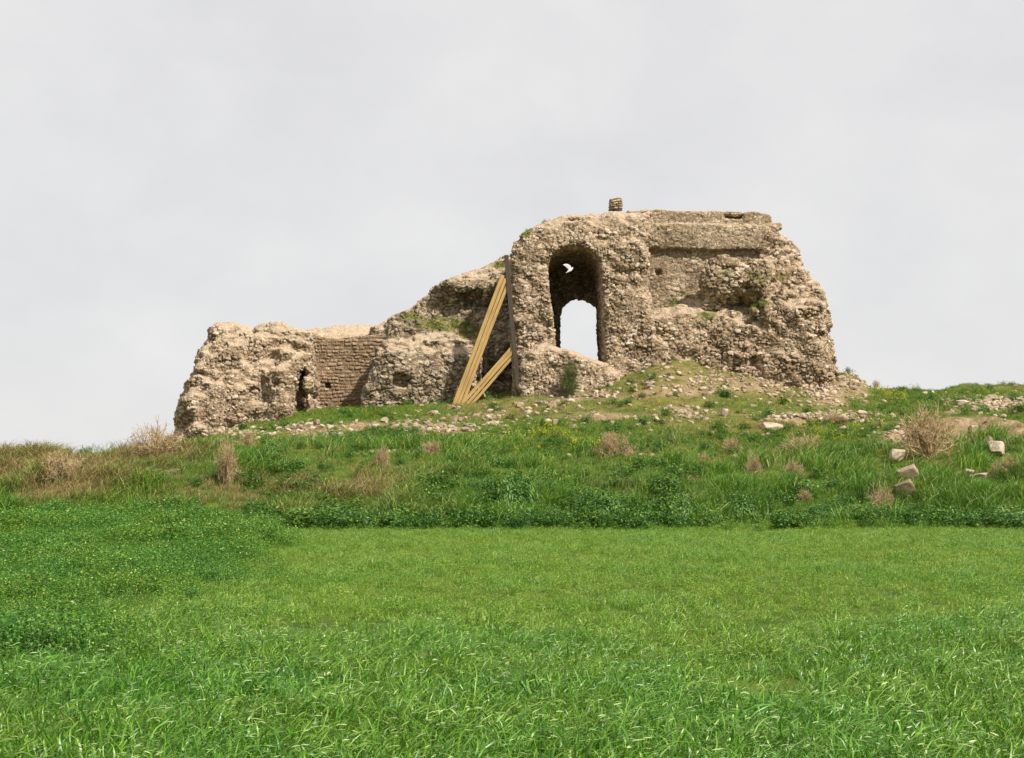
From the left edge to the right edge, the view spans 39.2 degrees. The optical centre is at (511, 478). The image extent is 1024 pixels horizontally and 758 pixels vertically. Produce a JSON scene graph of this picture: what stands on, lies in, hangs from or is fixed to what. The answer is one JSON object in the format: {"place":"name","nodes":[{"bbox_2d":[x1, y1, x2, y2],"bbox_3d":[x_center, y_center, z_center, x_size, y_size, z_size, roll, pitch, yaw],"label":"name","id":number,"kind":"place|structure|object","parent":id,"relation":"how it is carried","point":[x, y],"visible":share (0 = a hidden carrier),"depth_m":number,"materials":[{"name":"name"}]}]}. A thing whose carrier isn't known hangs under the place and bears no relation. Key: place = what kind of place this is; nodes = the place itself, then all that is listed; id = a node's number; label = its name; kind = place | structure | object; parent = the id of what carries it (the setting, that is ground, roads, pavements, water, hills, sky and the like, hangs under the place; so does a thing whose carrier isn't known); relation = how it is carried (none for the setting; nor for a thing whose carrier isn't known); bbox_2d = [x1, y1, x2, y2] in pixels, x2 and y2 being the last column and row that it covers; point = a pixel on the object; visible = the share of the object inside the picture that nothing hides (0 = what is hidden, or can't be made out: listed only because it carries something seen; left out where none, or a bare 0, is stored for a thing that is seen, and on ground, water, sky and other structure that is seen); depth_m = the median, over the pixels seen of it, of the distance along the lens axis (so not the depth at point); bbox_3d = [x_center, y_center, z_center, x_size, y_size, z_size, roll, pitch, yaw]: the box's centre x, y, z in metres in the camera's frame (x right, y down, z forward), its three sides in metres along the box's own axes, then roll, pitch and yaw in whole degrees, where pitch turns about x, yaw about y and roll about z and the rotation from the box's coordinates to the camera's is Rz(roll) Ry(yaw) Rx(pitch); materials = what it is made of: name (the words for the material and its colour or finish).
{"place":"outdoors","nodes":[
{"label":"outdoors","id":0,"kind":"place"},
{"bbox_2d":[0,358,1023,757],"bbox_3d":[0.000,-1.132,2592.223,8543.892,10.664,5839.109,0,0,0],"label":"ground","id":1,"kind":"structure","parent":0,"point":[842,398],"depth_m":35.35,"materials":[{"name":"soil"}]},
{"bbox_2d":[37,443,93,483],"bbox_3d":[-15.100,-0.492,48.630,1.611,1.456,1.980,0,0,17],"label":"dry bush","id":2,"kind":"object","parent":1,"relation":"on","point":[67,467],"visible":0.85,"depth_m":48.41,"materials":[{"name":"beige plant"}]},
{"bbox_2d":[125,415,182,456],"bbox_3d":[-13.316,-1.509,53.917,2.195,1.817,1.786,0,0,-35],"label":"dry bush","id":3,"kind":"object","parent":1,"relation":"on","point":[158,443],"visible":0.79,"depth_m":53.88,"materials":[{"name":"beige plant"}]},
{"bbox_2d":[0,494,309,661],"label":"clover crop","id":4,"kind":"object","parent":1,"relation":"on","point":[65,557],"visible":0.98,"depth_m":25.58,"materials":[{"name":"green plant"}]},
{"bbox_2d":[162,469,179,474],"bbox_3d":[-12.157,-0.192,51.325,0.733,0.318,0.727,-3,-5,-6],"label":"boulder","id":5,"kind":"object","parent":1,"relation":"on","point":[176,470],"visible":0.42,"depth_m":51.02,"materials":[{"name":"stone"}]},
{"bbox_2d":[213,431,241,486],"bbox_3d":[-9.746,-0.659,49.138,1.212,1.988,0.822,0,0,32],"label":"dry bush","id":6,"kind":"object","parent":1,"relation":"on","point":[226,464],"visible":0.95,"depth_m":49.06,"materials":[{"name":"beige plant"}]},
{"bbox_2d":[235,429,258,447],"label":"dry bush","id":7,"kind":"object","parent":1,"relation":"on","point":[248,436],"visible":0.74,"depth_m":57.01,"materials":[{"name":"beige plant"}]},
{"bbox_2d":[313,419,319,425],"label":"loose stone","id":8,"kind":"object","parent":1,"relation":"on","point":[316,422],"visible":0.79,"depth_m":67.66,"materials":[{"name":"stone"}]},
{"bbox_2d":[370,443,390,468],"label":"dry bush","id":9,"kind":"object","parent":1,"relation":"on","point":[384,457],"visible":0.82,"depth_m":53.08,"materials":[{"name":"beige plant"}]},
{"bbox_2d":[421,441,443,454],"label":"dry bush","id":10,"kind":"object","parent":1,"relation":"on","point":[431,449],"visible":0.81,"depth_m":55.26,"materials":[{"name":"beige plant"}]},
{"bbox_2d":[446,405,455,409],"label":"loose stone","id":11,"kind":"object","parent":1,"relation":"on","point":[450,406],"visible":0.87,"depth_m":70.74,"materials":[{"name":"stone"}]},
{"bbox_2d":[461,427,470,431],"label":"loose stone","id":12,"kind":"object","parent":1,"relation":"on","point":[465,429],"visible":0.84,"depth_m":63.96,"materials":[{"name":"stone"}]},
{"bbox_2d":[452,255,520,404],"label":"timber shoring","id":13,"kind":"object","parent":1,"relation":"on","point":[470,373],"visible":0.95,"depth_m":71.70,"materials":[{"name":"yellow wood"}]},
{"bbox_2d":[454,465,550,508],"bbox_3d":[-0.304,0.430,46.017,3.277,1.709,2.855,0,0,-19],"label":"leafy bush","id":14,"kind":"object","parent":1,"relation":"on","point":[507,486],"visible":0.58,"depth_m":45.73,"materials":[{"name":"green plant"}]},
{"bbox_2d":[171,208,838,442],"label":"ruined fort","id":15,"kind":"structure","parent":1,"relation":"on","point":[270,371],"depth_m":73.11,"materials":[{"name":"beige stone"}]},
{"bbox_2d":[563,264,572,272],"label":"flying bird","id":16,"kind":"object","parent":15,"relation":"in","point":[568,267],"visible":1,"depth_m":70.75},
{"bbox_2d":[410,219,789,337],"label":"ledge grass","id":17,"kind":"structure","parent":15,"relation":"on","point":[676,301],"depth_m":75.08,"materials":[{"name":"green plant"}]},
{"bbox_2d":[608,197,622,211],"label":"stone pier","id":18,"kind":"structure","parent":15,"relation":"on","point":[615,204],"depth_m":73.90,"materials":[{"name":"beige stone"}]},
{"bbox_2d":[0,517,1023,757],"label":"field cereal","id":19,"kind":"object","parent":1,"relation":"on","point":[719,734],"visible":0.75,"depth_m":13.38,"materials":[{"name":"green plant"}]},
{"bbox_2d":[0,419,1023,528],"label":"bank grass","id":20,"kind":"structure","parent":1,"relation":"on","point":[22,471],"depth_m":49.29,"materials":[{"name":"green plant"}]},
{"bbox_2d":[0,357,1023,502],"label":"slope grass","id":21,"kind":"structure","parent":1,"relation":"on","point":[372,411],"depth_m":64.22,"materials":[{"name":"green plant"}]},
{"bbox_2d":[9,515,1023,691],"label":"field weeds","id":22,"kind":"object","parent":1,"relation":"on","point":[734,586],"visible":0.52,"depth_m":22.88,"materials":[{"name":"green plant"}]},
{"bbox_2d":[517,402,523,407],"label":"loose stone","id":23,"kind":"object","parent":1,"relation":"on","point":[521,404],"visible":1,"depth_m":68.99,"materials":[{"name":"stone"}]},
{"bbox_2d":[27,356,1023,530],"label":"bank weeds","id":24,"kind":"object","parent":1,"relation":"on","point":[564,517],"depth_m":46.10,"materials":[{"name":"green plant"}]},
{"bbox_2d":[547,401,556,407],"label":"loose stone","id":25,"kind":"object","parent":1,"relation":"on","point":[554,403],"visible":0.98,"depth_m":67.72,"materials":[{"name":"stone"}]},
{"bbox_2d":[559,404,566,409],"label":"loose stone","id":26,"kind":"object","parent":1,"relation":"on","point":[563,406],"visible":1,"depth_m":67.37,"materials":[{"name":"stone"}]},
{"bbox_2d":[554,357,578,396],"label":"green shrub","id":27,"kind":"object","parent":1,"relation":"on","point":[569,384],"visible":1,"depth_m":70.47,"materials":[{"name":"green plant"}]},
{"bbox_2d":[571,485,629,517],"bbox_3d":[2.752,0.846,44.909,2.703,1.348,2.484,0,0,21],"label":"leafy bush","id":28,"kind":"object","parent":1,"relation":"on","point":[609,501],"visible":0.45,"depth_m":44.60,"materials":[{"name":"green plant"}]},
{"bbox_2d":[589,428,637,459],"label":"dry bush","id":29,"kind":"object","parent":1,"relation":"on","point":[611,445],"visible":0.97,"depth_m":54.77,"materials":[{"name":"beige plant"}]},
{"bbox_2d":[213,361,1023,457],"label":"slope rubble","id":30,"kind":"object","parent":1,"relation":"on","point":[1001,405],"visible":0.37,"depth_m":68.58,"materials":[{"name":"beige stone"}]},
{"bbox_2d":[638,485,707,525],"bbox_3d":[4.898,0.877,44.556,2.688,1.390,2.680,0,0,-1],"label":"leafy bush","id":31,"kind":"object","parent":1,"relation":"on","point":[653,504],"visible":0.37,"depth_m":44.30,"materials":[{"name":"green plant"}]},
{"bbox_2d":[454,383,918,452],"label":"yellow flowers","id":32,"kind":"object","parent":1,"relation":"on","point":[882,387],"visible":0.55,"depth_m":60.97,"materials":[{"name":"yellow plant"}]},
{"bbox_2d":[698,454,711,465],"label":"dry bush","id":33,"kind":"object","parent":1,"relation":"on","point":[702,457],"visible":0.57,"depth_m":53.55,"materials":[{"name":"beige plant"}]},
{"bbox_2d":[720,408,727,416],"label":"boulder","id":34,"kind":"object","parent":1,"relation":"on","point":[724,412],"visible":1,"depth_m":65.21,"materials":[{"name":"stone"}]},
{"bbox_2d":[722,437,739,452],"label":"dry bush","id":35,"kind":"object","parent":1,"relation":"on","point":[730,443],"visible":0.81,"depth_m":56.41,"materials":[{"name":"beige plant"}]},
{"bbox_2d":[712,490,762,522],"bbox_3d":[7.032,0.878,45.306,2.117,1.130,2.095,0,0,-27],"label":"leafy bush","id":36,"kind":"object","parent":1,"relation":"on","point":[747,508],"visible":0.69,"depth_m":45.00,"materials":[{"name":"green plant"}]},
{"bbox_2d":[744,451,762,477],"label":"dry bush","id":37,"kind":"object","parent":1,"relation":"on","point":[756,467],"visible":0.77,"depth_m":51.27,"materials":[{"name":"beige plant"}]},
{"bbox_2d":[759,422,782,429],"bbox_3d":[11.445,-2.269,63.304,1.050,0.421,0.893,9,5,-19],"label":"boulder","id":38,"kind":"object","parent":1,"relation":"on","point":[767,425],"visible":0.66,"depth_m":63.00,"materials":[{"name":"stone"}]},
{"bbox_2d":[782,456,804,476],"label":"dry bush","id":39,"kind":"object","parent":1,"relation":"on","point":[791,467],"visible":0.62,"depth_m":51.21,"materials":[{"name":"beige plant"}]},
{"bbox_2d":[774,429,824,455],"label":"dry bush","id":40,"kind":"object","parent":1,"relation":"on","point":[803,440],"visible":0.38,"depth_m":55.86,"materials":[{"name":"beige plant"}]},
{"bbox_2d":[798,487,811,503],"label":"dry bush","id":41,"kind":"object","parent":1,"relation":"on","point":[806,495],"visible":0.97,"depth_m":47.92,"materials":[{"name":"beige plant"}]},
{"bbox_2d":[797,502,840,518],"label":"leafy bush","id":42,"kind":"object","parent":1,"relation":"on","point":[820,507],"visible":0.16,"depth_m":46.24,"materials":[{"name":"green plant"}]},
{"bbox_2d":[824,411,850,423],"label":"dry bush","id":43,"kind":"object","parent":1,"relation":"on","point":[840,419],"visible":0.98,"depth_m":64.46,"materials":[{"name":"beige plant"}]},
{"bbox_2d":[836,375,844,380],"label":"loose stone","id":44,"kind":"object","parent":1,"relation":"on","point":[841,377],"visible":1,"depth_m":73.42,"materials":[{"name":"stone"}]},
{"bbox_2d":[858,410,866,415],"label":"loose stone","id":45,"kind":"object","parent":1,"relation":"on","point":[861,412],"visible":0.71,"depth_m":67.18,"materials":[{"name":"stone"}]},
{"bbox_2d":[872,380,879,387],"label":"dry bush","id":46,"kind":"object","parent":1,"relation":"on","point":[874,384],"visible":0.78,"depth_m":82.60,"materials":[{"name":"beige plant"}]},
{"bbox_2d":[866,476,895,507],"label":"dry bush","id":47,"kind":"object","parent":1,"relation":"on","point":[879,499],"visible":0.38,"depth_m":46.87,"materials":[{"name":"beige plant"}]},
{"bbox_2d":[889,449,904,461],"bbox_3d":[14.194,-0.859,53.235,0.482,0.485,0.628,0,0,-39],"label":"boulder","id":48,"kind":"object","parent":1,"relation":"on","point":[898,454],"visible":0.92,"depth_m":53.06,"materials":[{"name":"stone"}]},
{"bbox_2d":[894,479,914,499],"bbox_3d":[13.118,0.458,48.045,0.686,0.934,0.924,0,0,17],"label":"boulder","id":49,"kind":"object","parent":1,"relation":"on","point":[906,484],"visible":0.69,"depth_m":47.67,"materials":[{"name":"stone"}]},
{"bbox_2d":[896,464,918,480],"bbox_3d":[13.564,0.015,49.347,0.759,1.090,0.900,3,4,12],"label":"boulder","id":50,"kind":"object","parent":1,"relation":"on","point":[907,469],"visible":0.48,"depth_m":48.98,"materials":[{"name":"stone"}]},
{"bbox_2d":[891,400,958,461],"bbox_3d":[15.508,-1.799,53.828,2.322,2.364,3.425,0,0,22],"label":"dry bush","id":51,"kind":"object","parent":1,"relation":"on","point":[923,441],"visible":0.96,"depth_m":53.47,"materials":[{"name":"beige plant"}]},
{"bbox_2d":[914,501,940,516],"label":"leafy bush","id":52,"kind":"object","parent":1,"relation":"on","point":[925,508],"visible":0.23,"depth_m":46.20,"materials":[{"name":"green plant"}]},
{"bbox_2d":[957,400,967,405],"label":"loose stone","id":53,"kind":"object","parent":1,"relation":"on","point":[960,402],"visible":0.69,"depth_m":67.52,"materials":[{"name":"stone"}]},
{"bbox_2d":[965,469,974,474],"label":"boulder","id":54,"kind":"object","parent":1,"relation":"on","point":[971,471],"visible":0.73,"depth_m":51.10,"materials":[{"name":"stone"}]},
{"bbox_2d":[969,425,977,431],"bbox_3d":[20.101,-2.161,62.603,0.336,0.342,0.309,14,-1,-25],"label":"boulder","id":55,"kind":"object","parent":1,"relation":"on","point":[972,427],"visible":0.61,"depth_m":62.49,"materials":[{"name":"stone"}]},
{"bbox_2d":[970,473,986,479],"bbox_3d":[16.400,-0.011,50.496,0.663,0.414,0.622,-4,4,6],"label":"boulder","id":56,"kind":"object","parent":1,"relation":"on","point":[984,475],"visible":0.45,"depth_m":50.22,"materials":[{"name":"stone"}]},
{"bbox_2d":[984,436,992,442],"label":"boulder","id":57,"kind":"object","parent":1,"relation":"on","point":[988,438],"visible":0.32,"depth_m":55.57,"materials":[{"name":"stone"}]},
{"bbox_2d":[988,441,1004,455],"bbox_3d":[18.195,-1.148,54.007,0.604,0.584,0.662,0,0,23],"label":"boulder","id":58,"kind":"object","parent":1,"relation":"on","point":[999,449],"visible":0.91,"depth_m":53.84,"materials":[{"name":"stone"}]},
{"bbox_2d":[988,451,1022,474],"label":"dry bush","id":59,"kind":"object","parent":1,"relation":"on","point":[1000,465],"visible":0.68,"depth_m":50.62,"materials":[{"name":"beige plant"}]},
{"bbox_2d":[0,0,1023,453],"label":"sky","id":60,"kind":"structure","parent":0,"point":[171,170],"materials":[{"name":"white"}]}
]}

